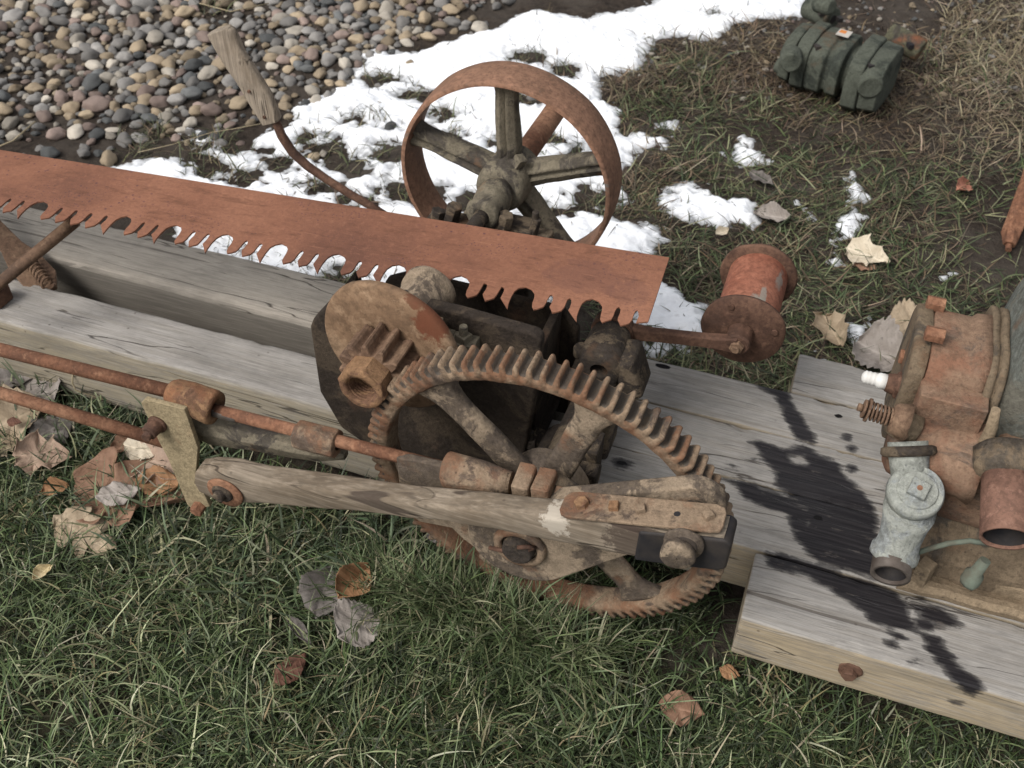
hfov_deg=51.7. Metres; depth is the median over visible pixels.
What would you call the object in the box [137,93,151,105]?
pebble
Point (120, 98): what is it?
pebble
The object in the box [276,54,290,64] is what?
pebble
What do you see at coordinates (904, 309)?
fallen leaf
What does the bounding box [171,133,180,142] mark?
pebble
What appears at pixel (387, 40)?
pebble
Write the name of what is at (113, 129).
pebble
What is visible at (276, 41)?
pebble
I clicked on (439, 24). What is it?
pebble
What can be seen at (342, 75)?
pebble
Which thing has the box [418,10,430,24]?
pebble
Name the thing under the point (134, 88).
pebble
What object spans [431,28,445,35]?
pebble
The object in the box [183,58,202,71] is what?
pebble
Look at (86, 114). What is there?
pebble
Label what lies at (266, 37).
pebble
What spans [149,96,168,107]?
pebble
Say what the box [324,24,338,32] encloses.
pebble
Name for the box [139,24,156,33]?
pebble
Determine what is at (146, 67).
pebble
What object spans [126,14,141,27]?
pebble
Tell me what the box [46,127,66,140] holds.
pebble
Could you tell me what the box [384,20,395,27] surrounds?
pebble
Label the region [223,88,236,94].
pebble
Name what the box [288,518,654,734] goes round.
tall grass
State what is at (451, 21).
pebble
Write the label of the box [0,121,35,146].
dry stem
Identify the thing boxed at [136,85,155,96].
pebble
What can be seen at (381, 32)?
pebble
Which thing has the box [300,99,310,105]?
pebble
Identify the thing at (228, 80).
pebble
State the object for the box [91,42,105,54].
pebble
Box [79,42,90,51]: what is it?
pebble
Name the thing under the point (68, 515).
fallen leaf
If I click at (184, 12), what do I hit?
pebble
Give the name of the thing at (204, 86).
pebble
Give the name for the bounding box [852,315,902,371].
fallen leaf
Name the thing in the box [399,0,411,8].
pebble
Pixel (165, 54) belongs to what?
pebble
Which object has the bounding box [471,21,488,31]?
pebble
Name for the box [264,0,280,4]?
pebble
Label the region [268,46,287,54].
pebble
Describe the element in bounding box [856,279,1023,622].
engine
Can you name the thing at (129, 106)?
pebble
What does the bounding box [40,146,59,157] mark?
pebble
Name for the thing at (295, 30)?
pebble
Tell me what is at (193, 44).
pebble
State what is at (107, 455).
fallen leaf
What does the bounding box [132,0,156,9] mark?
pebble
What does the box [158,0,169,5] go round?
pebble
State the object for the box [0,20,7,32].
pebble
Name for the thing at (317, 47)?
pebble
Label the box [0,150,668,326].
saw blade
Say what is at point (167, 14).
pebble
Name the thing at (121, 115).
pebble
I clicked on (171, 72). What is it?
pebble
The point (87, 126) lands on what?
pebble
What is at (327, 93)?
pebble
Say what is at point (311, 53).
pebble
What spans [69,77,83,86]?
pebble
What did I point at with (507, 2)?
pebble
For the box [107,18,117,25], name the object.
pebble
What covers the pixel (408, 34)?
pebble
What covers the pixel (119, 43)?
pebble
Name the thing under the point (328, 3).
pebble
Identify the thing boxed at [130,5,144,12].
pebble
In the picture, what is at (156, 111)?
pebble
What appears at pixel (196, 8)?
pebble
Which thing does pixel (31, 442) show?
fallen leaf
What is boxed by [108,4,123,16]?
pebble
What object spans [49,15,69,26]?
pebble
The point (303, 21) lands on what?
pebble
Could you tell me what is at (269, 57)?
pebble
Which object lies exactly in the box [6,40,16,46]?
pebble
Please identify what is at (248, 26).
pebble
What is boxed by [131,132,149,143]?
pebble
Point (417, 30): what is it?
pebble
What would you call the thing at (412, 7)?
pebble
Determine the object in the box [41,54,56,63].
pebble
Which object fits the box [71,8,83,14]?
pebble
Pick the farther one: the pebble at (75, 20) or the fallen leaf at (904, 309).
the pebble at (75, 20)
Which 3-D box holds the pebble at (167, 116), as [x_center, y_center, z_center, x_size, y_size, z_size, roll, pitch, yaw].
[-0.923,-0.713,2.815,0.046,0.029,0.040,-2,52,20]
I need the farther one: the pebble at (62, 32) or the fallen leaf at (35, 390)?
the pebble at (62, 32)
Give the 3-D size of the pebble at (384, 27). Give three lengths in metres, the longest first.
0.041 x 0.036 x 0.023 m
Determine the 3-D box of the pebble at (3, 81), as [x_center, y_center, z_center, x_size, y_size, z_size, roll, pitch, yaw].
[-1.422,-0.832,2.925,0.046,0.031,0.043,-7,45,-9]
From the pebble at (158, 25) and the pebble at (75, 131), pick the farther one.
the pebble at (158, 25)
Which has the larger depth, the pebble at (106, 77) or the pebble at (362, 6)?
the pebble at (362, 6)
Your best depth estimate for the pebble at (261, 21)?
3.20 m
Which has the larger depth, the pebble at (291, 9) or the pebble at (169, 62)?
the pebble at (291, 9)
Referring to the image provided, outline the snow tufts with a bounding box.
[113,0,832,390]
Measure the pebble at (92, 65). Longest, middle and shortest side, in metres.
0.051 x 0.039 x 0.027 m
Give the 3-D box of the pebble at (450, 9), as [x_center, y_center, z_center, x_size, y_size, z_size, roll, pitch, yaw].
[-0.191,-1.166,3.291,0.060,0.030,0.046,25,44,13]
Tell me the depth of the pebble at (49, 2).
3.29 m
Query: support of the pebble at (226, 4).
on the ground at (66, 148)
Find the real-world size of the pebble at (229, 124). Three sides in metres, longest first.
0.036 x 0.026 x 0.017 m
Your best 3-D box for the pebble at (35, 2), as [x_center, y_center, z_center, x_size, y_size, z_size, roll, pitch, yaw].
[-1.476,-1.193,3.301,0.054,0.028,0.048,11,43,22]
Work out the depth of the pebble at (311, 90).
2.91 m
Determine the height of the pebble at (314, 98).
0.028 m
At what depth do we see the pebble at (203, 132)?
2.74 m
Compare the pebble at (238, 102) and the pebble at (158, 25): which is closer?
the pebble at (238, 102)
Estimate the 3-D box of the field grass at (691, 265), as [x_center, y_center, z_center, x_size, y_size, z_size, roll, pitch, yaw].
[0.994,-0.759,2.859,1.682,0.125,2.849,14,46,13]
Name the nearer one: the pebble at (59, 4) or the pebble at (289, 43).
the pebble at (289, 43)
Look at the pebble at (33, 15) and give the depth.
3.22 m
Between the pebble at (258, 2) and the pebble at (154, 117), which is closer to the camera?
the pebble at (154, 117)
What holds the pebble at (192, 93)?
on the ground at (66, 148)
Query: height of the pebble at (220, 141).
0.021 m
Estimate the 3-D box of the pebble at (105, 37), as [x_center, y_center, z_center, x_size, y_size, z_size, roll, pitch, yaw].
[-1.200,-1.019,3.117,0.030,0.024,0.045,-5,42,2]
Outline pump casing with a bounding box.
[773,0,927,112]
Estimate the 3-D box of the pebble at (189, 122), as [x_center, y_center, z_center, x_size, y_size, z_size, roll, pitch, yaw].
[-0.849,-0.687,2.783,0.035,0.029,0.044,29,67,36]
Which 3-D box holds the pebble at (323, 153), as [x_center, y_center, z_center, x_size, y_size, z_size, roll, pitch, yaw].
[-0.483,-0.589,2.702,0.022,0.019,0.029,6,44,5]
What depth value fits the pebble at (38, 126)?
2.76 m
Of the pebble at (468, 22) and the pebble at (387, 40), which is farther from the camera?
the pebble at (468, 22)
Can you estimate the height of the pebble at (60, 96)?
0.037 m
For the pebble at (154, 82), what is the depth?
2.91 m
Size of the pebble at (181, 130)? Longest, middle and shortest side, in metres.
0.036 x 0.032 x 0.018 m
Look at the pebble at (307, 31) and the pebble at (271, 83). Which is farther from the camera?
the pebble at (307, 31)
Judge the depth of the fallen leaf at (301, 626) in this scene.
1.67 m
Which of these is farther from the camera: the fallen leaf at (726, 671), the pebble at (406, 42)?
the pebble at (406, 42)
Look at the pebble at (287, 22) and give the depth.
3.20 m
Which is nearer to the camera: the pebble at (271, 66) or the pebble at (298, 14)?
the pebble at (271, 66)
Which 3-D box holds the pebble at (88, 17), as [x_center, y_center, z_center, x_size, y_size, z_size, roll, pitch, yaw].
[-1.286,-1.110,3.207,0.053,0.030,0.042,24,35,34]
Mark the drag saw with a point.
(518, 436)
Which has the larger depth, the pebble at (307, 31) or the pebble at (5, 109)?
the pebble at (307, 31)
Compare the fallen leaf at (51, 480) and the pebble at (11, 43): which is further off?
the pebble at (11, 43)
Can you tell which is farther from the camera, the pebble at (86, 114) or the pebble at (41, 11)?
the pebble at (41, 11)
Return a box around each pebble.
[0,6,9,11]
[0,9,4,19]
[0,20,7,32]
[0,78,7,87]
[0,90,10,101]
[0,102,12,115]
[1,0,15,7]
[1,116,18,128]
[2,8,23,21]
[5,130,22,140]
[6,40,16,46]
[15,0,28,10]
[15,38,32,49]
[25,11,39,19]
[25,82,44,93]
[25,94,40,105]
[29,22,43,33]
[30,58,44,67]
[31,78,45,85]
[31,123,45,130]
[33,0,46,4]
[33,103,49,112]
[34,32,43,42]
[35,5,51,18]
[35,42,48,51]
[35,110,52,122]
[36,3,51,10]
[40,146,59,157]
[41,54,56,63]
[41,95,50,103]
[45,0,57,5]
[46,58,65,68]
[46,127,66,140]
[47,78,61,85]
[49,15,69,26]
[49,106,60,113]
[52,0,67,8]
[53,39,70,50]
[54,90,68,101]
[56,26,71,39]
[62,101,79,113]
[63,112,75,120]
[65,0,75,6]
[66,47,80,53]
[67,18,81,25]
[67,124,83,139]
[69,33,85,44]
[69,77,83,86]
[70,23,85,33]
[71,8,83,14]
[71,11,84,18]
[72,0,88,9]
[72,41,83,46]
[73,89,85,103]
[77,148,89,157]
[78,110,93,118]
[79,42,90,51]
[81,13,95,22]
[81,48,98,61]
[82,73,102,90]
[82,95,109,112]
[82,122,95,131]
[85,60,103,70]
[88,22,100,27]
[88,128,105,140]
[90,69,104,73]
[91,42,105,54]
[98,83,109,94]
[99,52,113,59]
[99,72,114,82]
[100,34,110,41]
[100,150,116,166]
[102,0,116,5]
[104,127,120,133]
[105,132,116,139]
[106,59,118,68]
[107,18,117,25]
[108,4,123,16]
[108,66,120,71]
[110,38,128,49]
[110,76,122,86]
[110,100,119,110]
[112,108,134,123]
[115,0,131,8]
[115,94,126,103]
[116,51,133,62]
[116,77,134,89]
[116,132,132,147]
[119,66,131,72]
[122,104,133,109]
[123,30,134,37]
[124,95,137,103]
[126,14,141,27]
[127,84,141,92]
[129,39,146,53]
[129,73,145,82]
[129,119,145,129]
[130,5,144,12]
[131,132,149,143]
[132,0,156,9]
[133,29,147,40]
[134,104,150,113]
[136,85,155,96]
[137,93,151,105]
[138,62,156,73]
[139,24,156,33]
[140,12,153,19]
[140,113,158,122]
[146,30,163,45]
[146,54,164,67]
[146,70,158,81]
[148,79,158,86]
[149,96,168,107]
[151,107,161,115]
[154,23,161,30]
[157,111,173,121]
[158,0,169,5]
[158,51,171,58]
[159,21,173,32]
[159,77,170,86]
[161,5,175,11]
[161,9,174,18]
[161,57,174,68]
[161,67,175,76]
[164,32,177,41]
[166,93,186,105]
[167,49,176,53]
[169,84,186,94]
[170,0,181,7]
[171,16,184,26]
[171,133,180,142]
[174,6,194,18]
[174,37,186,48]
[175,127,185,133]
[176,68,186,76]
[180,49,200,61]
[180,86,202,99]
[182,19,192,28]
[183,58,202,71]
[183,71,196,82]
[183,117,196,127]
[185,26,198,38]
[186,39,201,48]
[186,76,199,86]
[188,0,199,5]
[189,5,199,11]
[189,105,202,115]
[193,102,205,105]
[194,47,203,51]
[195,18,208,26]
[195,31,210,43]
[197,23,210,30]
[197,65,217,80]
[197,81,213,91]
[198,55,211,65]
[198,130,210,139]
[200,104,221,116]
[211,57,226,71]
[214,138,227,145]
[215,0,232,8]
[221,74,236,87]
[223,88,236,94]
[223,121,235,128]
[229,18,243,28]
[229,95,247,109]
[233,1,243,9]
[241,20,256,31]
[243,1,256,9]
[245,40,255,47]
[245,119,255,126]
[253,0,264,4]
[254,7,265,12]
[257,19,265,24]
[258,33,278,42]
[263,53,277,61]
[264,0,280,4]
[265,78,277,87]
[266,62,278,69]
[268,22,277,29]
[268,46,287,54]
[270,38,282,46]
[271,9,282,16]
[271,12,289,21]
[274,91,285,99]
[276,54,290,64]
[278,102,292,110]
[279,16,297,27]
[280,94,290,102]
[281,0,295,10]
[282,65,293,73]
[283,34,295,41]
[283,38,298,49]
[284,75,296,85]
[285,25,302,36]
[286,6,297,13]
[286,53,295,57]
[288,45,306,55]
[289,11,305,17]
[290,56,301,64]
[293,60,303,70]
[295,2,304,8]
[297,17,309,26]
[299,64,314,72]
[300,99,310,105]
[301,26,316,36]
[303,5,315,13]
[304,47,318,61]
[305,85,319,95]
[307,45,321,50]
[307,152,320,160]
[309,31,324,42]
[309,94,320,102]
[313,68,327,79]
[314,16,328,26]
[317,7,328,15]
[319,0,335,6]
[319,149,327,157]
[321,52,336,66]
[323,90,331,97]
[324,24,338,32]
[324,79,334,85]
[325,72,338,78]
[330,45,344,53]
[333,30,349,39]
[334,11,343,22]
[335,80,346,86]
[338,39,348,46]
[338,71,348,79]
[339,57,351,68]
[340,2,353,14]
[342,52,351,60]
[344,15,356,23]
[345,46,357,52]
[348,34,365,43]
[349,21,366,31]
[350,54,362,61]
[352,50,361,55]
[353,0,369,12]
[365,50,374,57]
[367,9,378,16]
[369,24,379,31]
[370,1,380,9]
[371,29,384,36]
[371,34,383,42]
[375,44,387,50]
[378,11,392,20]
[379,0,394,13]
[379,24,390,29]
[380,35,395,45]
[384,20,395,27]
[384,121,395,129]
[385,29,394,35]
[396,15,409,27]
[397,10,415,17]
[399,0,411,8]
[399,30,413,39]
[400,38,413,46]
[404,3,417,12]
[412,27,423,34]
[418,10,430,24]
[420,32,436,40]
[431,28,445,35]
[432,21,448,28]
[434,0,448,7]
[442,3,459,14]
[443,16,460,26]
[458,24,470,30]
[461,20,471,25]
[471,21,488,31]
[501,0,515,5]
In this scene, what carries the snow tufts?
on the ground at (66, 148)
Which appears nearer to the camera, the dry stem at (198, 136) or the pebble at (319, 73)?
the dry stem at (198, 136)
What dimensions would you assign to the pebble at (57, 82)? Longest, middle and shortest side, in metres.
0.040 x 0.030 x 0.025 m
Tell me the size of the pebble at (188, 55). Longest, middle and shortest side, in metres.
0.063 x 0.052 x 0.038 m
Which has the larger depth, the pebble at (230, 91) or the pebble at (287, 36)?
the pebble at (287, 36)
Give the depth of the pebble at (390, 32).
3.17 m
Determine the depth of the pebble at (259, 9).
3.25 m
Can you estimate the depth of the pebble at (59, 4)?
3.26 m
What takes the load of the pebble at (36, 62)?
on the ground at (66, 148)
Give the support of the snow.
on the ground at (66, 148)
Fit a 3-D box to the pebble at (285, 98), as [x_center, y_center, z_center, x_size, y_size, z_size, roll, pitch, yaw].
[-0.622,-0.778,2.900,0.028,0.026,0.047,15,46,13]
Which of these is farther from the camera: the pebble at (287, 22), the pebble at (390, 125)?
the pebble at (287, 22)
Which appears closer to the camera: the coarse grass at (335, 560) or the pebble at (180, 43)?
the coarse grass at (335, 560)
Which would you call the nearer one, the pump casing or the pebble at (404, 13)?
the pump casing
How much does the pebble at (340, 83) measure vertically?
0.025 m
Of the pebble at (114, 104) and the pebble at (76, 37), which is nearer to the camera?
the pebble at (114, 104)
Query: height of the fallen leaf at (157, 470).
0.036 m
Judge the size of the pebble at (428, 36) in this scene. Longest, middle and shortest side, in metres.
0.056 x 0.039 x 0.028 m
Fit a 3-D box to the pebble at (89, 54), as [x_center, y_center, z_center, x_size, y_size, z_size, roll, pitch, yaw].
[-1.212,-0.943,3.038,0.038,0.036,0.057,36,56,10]
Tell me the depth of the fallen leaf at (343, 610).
1.65 m
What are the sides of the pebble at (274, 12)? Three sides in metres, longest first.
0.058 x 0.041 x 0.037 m
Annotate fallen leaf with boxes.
[0,368,32,387]
[0,384,40,456]
[7,417,21,426]
[12,375,60,400]
[13,429,72,476]
[29,415,74,443]
[32,564,52,579]
[40,476,68,494]
[53,505,116,557]
[71,446,185,525]
[95,481,140,505]
[111,435,126,452]
[123,438,154,460]
[131,442,176,482]
[134,465,177,497]
[274,652,305,685]
[286,614,310,643]
[298,564,342,618]
[334,597,379,647]
[335,562,371,598]
[658,689,704,726]
[716,226,728,234]
[719,664,739,679]
[749,169,773,184]
[753,201,790,221]
[810,308,849,346]
[845,233,889,265]
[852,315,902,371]
[854,262,876,270]
[890,298,915,335]
[956,176,972,190]
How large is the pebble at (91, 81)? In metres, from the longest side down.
0.073 x 0.049 x 0.036 m
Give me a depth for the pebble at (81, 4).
3.25 m
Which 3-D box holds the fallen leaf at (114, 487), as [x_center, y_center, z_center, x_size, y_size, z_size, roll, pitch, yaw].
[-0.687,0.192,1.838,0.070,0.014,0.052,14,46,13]
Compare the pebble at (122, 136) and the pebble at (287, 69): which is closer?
the pebble at (122, 136)
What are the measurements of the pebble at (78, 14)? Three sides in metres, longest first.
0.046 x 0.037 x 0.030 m
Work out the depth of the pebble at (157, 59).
2.99 m
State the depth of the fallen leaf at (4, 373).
2.06 m
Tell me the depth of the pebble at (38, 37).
3.10 m
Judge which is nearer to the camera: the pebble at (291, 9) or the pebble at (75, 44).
the pebble at (75, 44)
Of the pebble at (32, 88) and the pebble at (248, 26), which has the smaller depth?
the pebble at (32, 88)
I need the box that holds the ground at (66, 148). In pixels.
[0,0,1023,767]
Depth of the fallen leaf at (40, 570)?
1.73 m
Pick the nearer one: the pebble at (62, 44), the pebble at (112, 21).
the pebble at (62, 44)
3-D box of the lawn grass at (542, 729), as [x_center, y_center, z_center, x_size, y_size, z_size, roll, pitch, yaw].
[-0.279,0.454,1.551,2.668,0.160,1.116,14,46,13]
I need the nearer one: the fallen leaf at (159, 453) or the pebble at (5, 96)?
the fallen leaf at (159, 453)
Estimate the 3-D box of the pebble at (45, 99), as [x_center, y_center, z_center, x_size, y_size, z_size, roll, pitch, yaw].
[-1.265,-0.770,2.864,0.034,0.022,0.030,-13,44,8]
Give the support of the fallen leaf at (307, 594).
on the lawn grass at (542, 729)
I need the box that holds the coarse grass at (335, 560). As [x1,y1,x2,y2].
[0,358,429,653]
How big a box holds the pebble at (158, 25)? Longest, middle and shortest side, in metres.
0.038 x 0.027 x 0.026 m
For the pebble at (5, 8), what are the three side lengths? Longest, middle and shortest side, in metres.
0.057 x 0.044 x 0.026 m
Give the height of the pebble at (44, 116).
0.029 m
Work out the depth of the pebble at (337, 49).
3.11 m
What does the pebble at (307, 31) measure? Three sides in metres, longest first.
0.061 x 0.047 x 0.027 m
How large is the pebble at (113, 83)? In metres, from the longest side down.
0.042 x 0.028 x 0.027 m
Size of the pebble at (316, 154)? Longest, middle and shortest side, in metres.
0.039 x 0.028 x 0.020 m
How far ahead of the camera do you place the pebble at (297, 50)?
3.10 m
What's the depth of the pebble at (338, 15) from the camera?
3.24 m
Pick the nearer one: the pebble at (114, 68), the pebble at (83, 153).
the pebble at (83, 153)
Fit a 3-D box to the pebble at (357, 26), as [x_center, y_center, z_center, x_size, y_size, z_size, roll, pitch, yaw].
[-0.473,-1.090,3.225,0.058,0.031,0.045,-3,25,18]
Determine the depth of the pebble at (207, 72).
2.96 m
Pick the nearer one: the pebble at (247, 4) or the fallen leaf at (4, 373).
the fallen leaf at (4, 373)
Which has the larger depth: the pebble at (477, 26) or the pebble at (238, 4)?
the pebble at (238, 4)
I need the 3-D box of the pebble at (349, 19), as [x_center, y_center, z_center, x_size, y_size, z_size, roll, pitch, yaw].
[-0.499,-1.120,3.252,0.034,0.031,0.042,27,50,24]
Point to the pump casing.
(824, 53)
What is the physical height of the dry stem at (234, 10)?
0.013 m
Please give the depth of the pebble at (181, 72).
2.96 m
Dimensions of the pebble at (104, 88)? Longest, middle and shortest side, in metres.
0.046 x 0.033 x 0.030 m
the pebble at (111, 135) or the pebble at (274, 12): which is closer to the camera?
the pebble at (111, 135)
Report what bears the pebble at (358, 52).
on the ground at (66, 148)
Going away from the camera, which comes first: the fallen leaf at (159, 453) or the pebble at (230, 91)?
the fallen leaf at (159, 453)
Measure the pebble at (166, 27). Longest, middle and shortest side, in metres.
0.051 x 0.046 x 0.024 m
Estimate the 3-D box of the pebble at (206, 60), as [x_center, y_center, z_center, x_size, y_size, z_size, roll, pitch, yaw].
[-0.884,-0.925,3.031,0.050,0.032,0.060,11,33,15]
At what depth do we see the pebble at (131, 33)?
3.12 m
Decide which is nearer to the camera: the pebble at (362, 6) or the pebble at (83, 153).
the pebble at (83, 153)
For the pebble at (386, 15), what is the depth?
3.25 m
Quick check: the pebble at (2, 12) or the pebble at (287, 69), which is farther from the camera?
the pebble at (2, 12)
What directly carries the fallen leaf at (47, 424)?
on the lawn grass at (542, 729)
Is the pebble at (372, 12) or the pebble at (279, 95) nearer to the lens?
the pebble at (279, 95)
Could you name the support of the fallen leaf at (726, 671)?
on the lawn grass at (542, 729)
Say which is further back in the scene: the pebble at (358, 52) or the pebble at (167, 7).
the pebble at (167, 7)
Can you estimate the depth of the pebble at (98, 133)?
2.74 m
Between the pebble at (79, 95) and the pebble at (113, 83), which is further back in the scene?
the pebble at (113, 83)
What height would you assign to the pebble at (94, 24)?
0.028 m
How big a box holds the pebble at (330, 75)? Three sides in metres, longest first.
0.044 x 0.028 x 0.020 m
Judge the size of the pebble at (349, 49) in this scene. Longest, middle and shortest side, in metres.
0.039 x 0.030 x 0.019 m
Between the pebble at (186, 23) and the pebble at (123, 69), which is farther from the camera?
the pebble at (186, 23)
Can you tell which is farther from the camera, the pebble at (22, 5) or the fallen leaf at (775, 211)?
the pebble at (22, 5)
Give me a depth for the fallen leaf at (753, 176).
2.64 m
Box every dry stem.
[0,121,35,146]
[71,375,111,402]
[140,123,260,151]
[199,3,268,11]
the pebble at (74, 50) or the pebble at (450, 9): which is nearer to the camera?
the pebble at (74, 50)
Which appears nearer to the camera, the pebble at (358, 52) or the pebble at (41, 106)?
the pebble at (41, 106)
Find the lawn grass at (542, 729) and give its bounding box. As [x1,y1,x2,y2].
[0,375,1023,767]
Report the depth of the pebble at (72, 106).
2.82 m
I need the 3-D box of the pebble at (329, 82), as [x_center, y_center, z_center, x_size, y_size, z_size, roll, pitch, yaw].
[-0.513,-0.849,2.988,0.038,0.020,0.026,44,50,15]
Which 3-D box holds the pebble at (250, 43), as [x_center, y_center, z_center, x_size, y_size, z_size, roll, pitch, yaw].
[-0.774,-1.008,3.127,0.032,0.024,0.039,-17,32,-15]
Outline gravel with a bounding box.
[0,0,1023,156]
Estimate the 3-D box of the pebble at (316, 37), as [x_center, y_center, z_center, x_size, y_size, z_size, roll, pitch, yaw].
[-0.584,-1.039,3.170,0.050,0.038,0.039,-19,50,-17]
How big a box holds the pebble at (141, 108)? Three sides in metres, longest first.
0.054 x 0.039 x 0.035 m
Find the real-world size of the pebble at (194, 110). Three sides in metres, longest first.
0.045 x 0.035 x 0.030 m
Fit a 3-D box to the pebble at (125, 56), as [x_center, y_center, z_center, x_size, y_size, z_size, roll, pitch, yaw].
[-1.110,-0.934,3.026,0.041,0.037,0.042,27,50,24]
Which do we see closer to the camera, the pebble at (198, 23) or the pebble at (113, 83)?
the pebble at (113, 83)
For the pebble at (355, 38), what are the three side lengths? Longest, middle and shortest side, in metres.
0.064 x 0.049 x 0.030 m
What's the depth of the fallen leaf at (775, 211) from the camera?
2.51 m
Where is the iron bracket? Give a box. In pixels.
[1001,170,1023,251]
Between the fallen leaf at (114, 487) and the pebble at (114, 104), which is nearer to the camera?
the fallen leaf at (114, 487)
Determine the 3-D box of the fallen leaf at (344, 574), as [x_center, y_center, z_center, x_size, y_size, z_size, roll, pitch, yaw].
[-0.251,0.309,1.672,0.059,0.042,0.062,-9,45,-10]
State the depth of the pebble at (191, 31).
3.13 m
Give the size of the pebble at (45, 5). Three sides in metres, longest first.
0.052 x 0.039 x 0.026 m
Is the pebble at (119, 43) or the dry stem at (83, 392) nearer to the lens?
the dry stem at (83, 392)
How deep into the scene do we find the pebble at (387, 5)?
3.29 m
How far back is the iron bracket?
2.47 m
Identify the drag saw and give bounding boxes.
[0,24,1023,738]
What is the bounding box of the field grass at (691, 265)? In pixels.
[569,0,1023,391]
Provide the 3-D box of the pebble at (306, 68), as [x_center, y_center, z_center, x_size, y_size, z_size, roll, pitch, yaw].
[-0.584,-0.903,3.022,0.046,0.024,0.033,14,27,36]
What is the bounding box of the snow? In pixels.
[111,0,957,359]
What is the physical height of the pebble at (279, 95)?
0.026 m
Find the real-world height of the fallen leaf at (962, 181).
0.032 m
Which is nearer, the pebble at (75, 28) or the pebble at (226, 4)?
the pebble at (75, 28)
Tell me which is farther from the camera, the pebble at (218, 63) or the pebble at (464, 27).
the pebble at (464, 27)
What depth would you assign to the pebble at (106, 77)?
2.93 m
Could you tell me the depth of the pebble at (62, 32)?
3.12 m
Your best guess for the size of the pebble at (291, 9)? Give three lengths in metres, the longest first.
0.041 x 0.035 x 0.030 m
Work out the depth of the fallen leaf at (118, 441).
1.93 m
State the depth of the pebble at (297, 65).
3.03 m
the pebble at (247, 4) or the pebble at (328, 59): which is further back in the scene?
the pebble at (247, 4)
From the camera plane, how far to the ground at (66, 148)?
2.68 m
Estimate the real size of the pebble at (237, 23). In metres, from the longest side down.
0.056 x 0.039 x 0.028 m
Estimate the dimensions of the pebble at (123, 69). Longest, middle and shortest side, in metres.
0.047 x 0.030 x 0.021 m
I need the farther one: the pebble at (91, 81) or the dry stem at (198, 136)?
the pebble at (91, 81)
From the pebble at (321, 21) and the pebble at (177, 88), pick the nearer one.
the pebble at (177, 88)
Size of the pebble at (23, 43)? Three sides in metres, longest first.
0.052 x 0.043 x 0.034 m
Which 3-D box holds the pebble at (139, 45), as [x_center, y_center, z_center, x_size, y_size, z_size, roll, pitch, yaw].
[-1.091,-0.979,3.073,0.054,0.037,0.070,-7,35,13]
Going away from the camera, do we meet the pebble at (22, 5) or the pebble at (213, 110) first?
the pebble at (213, 110)
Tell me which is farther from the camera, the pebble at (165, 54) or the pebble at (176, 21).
the pebble at (176, 21)
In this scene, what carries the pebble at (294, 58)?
on the ground at (66, 148)
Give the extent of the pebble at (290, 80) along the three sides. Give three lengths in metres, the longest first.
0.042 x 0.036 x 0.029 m
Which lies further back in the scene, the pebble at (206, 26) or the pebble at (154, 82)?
the pebble at (206, 26)
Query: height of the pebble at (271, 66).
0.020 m
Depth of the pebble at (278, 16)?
3.22 m
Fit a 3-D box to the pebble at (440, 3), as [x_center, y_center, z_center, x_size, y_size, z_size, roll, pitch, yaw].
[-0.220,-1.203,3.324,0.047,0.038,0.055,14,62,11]
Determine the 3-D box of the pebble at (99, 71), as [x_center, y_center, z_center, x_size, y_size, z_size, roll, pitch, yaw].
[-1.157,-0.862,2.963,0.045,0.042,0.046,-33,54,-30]
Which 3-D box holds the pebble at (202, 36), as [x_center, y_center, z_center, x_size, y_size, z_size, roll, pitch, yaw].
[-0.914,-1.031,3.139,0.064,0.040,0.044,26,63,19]
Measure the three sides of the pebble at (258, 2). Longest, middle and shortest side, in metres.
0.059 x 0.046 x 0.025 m
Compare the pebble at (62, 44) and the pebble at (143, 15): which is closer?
the pebble at (62, 44)
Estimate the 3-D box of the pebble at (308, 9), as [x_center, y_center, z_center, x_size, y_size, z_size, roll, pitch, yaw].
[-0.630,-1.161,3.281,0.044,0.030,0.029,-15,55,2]
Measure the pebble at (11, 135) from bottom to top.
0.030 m
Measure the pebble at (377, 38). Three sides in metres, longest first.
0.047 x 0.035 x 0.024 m
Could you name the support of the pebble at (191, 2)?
on the ground at (66, 148)
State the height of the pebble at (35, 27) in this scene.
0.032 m
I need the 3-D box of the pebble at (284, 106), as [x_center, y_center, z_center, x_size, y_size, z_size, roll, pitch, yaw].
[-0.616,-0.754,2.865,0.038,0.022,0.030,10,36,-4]
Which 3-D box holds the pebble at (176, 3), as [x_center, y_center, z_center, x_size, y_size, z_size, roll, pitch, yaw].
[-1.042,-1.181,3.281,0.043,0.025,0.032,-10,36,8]
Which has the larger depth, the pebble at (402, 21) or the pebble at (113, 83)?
the pebble at (402, 21)
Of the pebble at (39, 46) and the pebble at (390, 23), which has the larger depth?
the pebble at (390, 23)
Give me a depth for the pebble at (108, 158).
2.65 m
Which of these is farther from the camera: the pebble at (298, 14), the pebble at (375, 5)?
the pebble at (375, 5)
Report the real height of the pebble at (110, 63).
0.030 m
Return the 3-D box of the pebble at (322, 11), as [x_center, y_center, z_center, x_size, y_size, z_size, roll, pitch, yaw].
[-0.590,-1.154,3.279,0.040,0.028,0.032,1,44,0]

